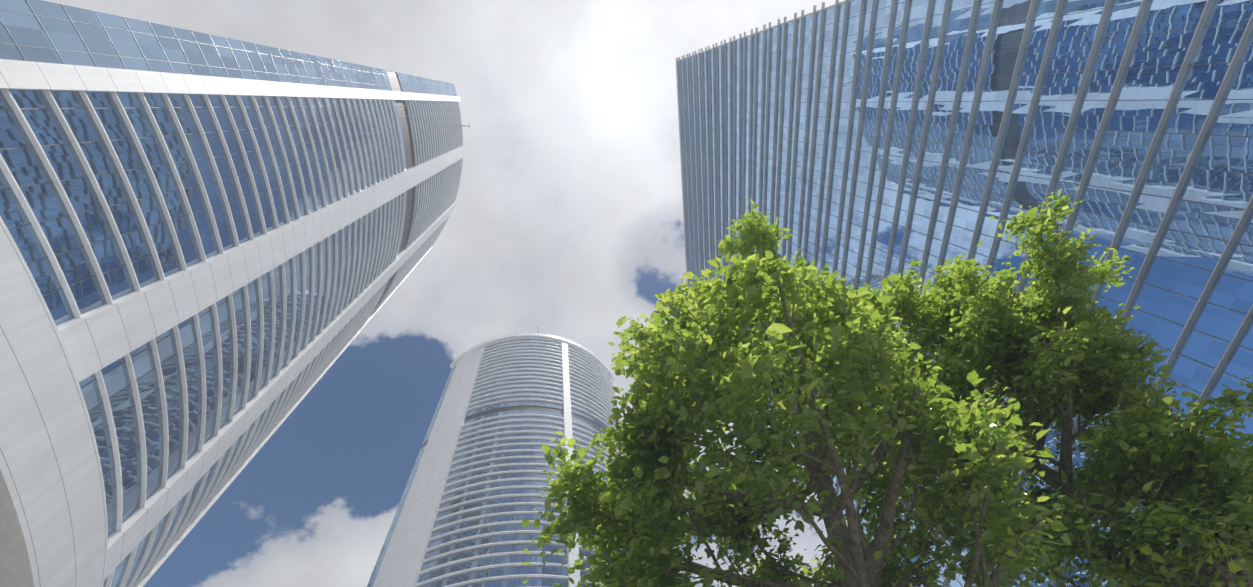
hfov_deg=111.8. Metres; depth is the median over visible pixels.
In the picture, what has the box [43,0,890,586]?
sky
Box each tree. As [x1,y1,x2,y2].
[522,199,1071,586]
[838,185,1252,586]
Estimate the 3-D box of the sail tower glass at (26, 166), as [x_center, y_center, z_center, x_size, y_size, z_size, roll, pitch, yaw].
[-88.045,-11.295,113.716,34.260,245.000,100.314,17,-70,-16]
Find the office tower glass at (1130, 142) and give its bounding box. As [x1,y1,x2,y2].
[678,0,1252,586]
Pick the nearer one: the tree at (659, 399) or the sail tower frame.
the tree at (659, 399)
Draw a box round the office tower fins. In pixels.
[675,0,1252,586]
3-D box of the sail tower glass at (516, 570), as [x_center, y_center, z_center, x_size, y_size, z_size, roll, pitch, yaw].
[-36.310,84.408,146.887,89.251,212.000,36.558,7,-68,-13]
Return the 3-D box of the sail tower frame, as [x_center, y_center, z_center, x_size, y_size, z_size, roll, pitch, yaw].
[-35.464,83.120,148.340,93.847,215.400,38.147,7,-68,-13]
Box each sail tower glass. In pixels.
[0,0,462,586]
[367,339,643,586]
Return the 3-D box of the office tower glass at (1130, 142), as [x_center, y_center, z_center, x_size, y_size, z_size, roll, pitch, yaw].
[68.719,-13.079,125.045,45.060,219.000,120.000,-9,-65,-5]
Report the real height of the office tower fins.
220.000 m
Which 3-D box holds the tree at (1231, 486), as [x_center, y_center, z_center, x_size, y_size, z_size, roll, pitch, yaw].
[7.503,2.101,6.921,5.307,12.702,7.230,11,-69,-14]
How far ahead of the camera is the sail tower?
53.88 m

